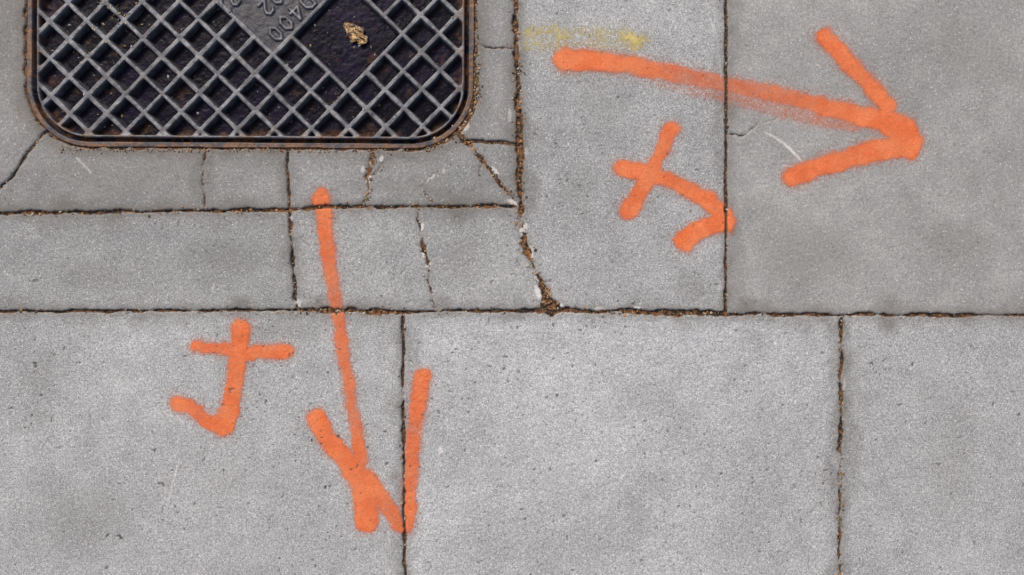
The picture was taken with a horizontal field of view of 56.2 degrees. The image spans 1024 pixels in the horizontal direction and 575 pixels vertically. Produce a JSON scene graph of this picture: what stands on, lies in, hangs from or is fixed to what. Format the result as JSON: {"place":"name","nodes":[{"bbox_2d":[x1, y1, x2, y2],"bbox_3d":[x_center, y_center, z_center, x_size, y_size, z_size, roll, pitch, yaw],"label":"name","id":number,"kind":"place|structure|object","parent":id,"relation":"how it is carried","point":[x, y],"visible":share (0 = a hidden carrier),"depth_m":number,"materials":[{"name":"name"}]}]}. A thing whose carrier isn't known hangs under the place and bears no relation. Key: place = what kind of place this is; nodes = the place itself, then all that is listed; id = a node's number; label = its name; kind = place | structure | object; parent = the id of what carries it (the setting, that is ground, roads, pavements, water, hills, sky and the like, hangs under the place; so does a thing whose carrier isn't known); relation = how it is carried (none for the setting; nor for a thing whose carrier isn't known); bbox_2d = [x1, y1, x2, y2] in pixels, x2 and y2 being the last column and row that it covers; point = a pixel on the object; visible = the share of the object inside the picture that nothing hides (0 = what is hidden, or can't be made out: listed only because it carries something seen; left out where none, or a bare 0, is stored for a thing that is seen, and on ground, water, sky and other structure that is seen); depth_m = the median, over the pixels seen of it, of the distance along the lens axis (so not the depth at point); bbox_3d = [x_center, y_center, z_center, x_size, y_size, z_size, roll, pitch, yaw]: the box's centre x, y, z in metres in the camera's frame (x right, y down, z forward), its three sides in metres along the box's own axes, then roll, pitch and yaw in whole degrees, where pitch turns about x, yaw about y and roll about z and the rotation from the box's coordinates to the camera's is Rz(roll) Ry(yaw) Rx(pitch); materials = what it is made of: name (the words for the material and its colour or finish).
{"place":"outdoors","nodes":[
{"label":"outdoors","id":0,"kind":"place"},
{"bbox_2d":[0,0,1023,574],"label":"pavement","id":1,"kind":"structure","parent":0,"point":[660,442],"depth_m":1.50,"materials":[{"name":"concrete"}]},
{"bbox_2d":[169,318,293,436],"bbox_3d":[-0.450,0.131,1.502,0.190,0.007,0.244,39,90,0],"label":"orange survey mark","id":2,"kind":"object","parent":1,"relation":"on","point":[223,421],"visible":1,"depth_m":1.50,"materials":[{"name":"paint"}]},
{"bbox_2d":[27,0,473,148],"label":"manhole cover","id":3,"kind":"object","parent":1,"relation":"on","point":[264,43],"visible":1,"depth_m":1.51,"materials":[{"name":"metal"}]},
{"bbox_2d":[51,0,453,127],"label":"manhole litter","id":4,"kind":"object","parent":3,"relation":"on","point":[194,76],"visible":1,"depth_m":1.52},
{"bbox_2d":[343,21,367,44],"bbox_3d":[-0.246,-0.400,1.509,0.038,0.008,0.037,0,90,0],"label":"dry leaf","id":5,"kind":"object","parent":3,"relation":"on","point":[349,27],"visible":1,"depth_m":1.51,"materials":[{"name":"beige plant"}]},
{"bbox_2d":[306,187,431,533],"bbox_3d":[-0.223,0.115,1.502,0.246,0.007,0.596,0,90,0],"label":"orange arrow marking","id":6,"kind":"object","parent":1,"relation":"on","point":[365,482],"visible":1,"depth_m":1.50,"materials":[{"name":"paint"}]},
{"bbox_2d":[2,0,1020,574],"bbox_3d":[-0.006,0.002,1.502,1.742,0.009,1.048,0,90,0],"label":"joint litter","id":7,"kind":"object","parent":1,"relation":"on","point":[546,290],"visible":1,"depth_m":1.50,"materials":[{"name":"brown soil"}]},
{"bbox_2d":[522,25,649,52],"bbox_3d":[0.115,-0.387,1.503,0.252,0.007,0.105,0,90,0],"label":"yellow paint patch","id":8,"kind":"object","parent":1,"relation":"on","point":[631,37],"visible":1,"depth_m":1.50,"materials":[{"name":"yellow paint"}]},
{"bbox_2d":[613,121,736,251],"bbox_3d":[0.241,-0.142,1.502,0.206,0.007,0.249,-32,90,0],"label":"orange survey mark","id":9,"kind":"object","parent":1,"relation":"on","point":[686,238],"visible":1,"depth_m":1.50,"materials":[{"name":"paint"}]},
{"bbox_2d":[552,27,924,186],"bbox_3d":[0.352,-0.281,1.502,0.637,0.006,0.314,0,90,0],"label":"orange arrow marking","id":10,"kind":"object","parent":1,"relation":"on","point":[904,140],"visible":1,"depth_m":1.50,"materials":[{"name":"paint"}]}
]}

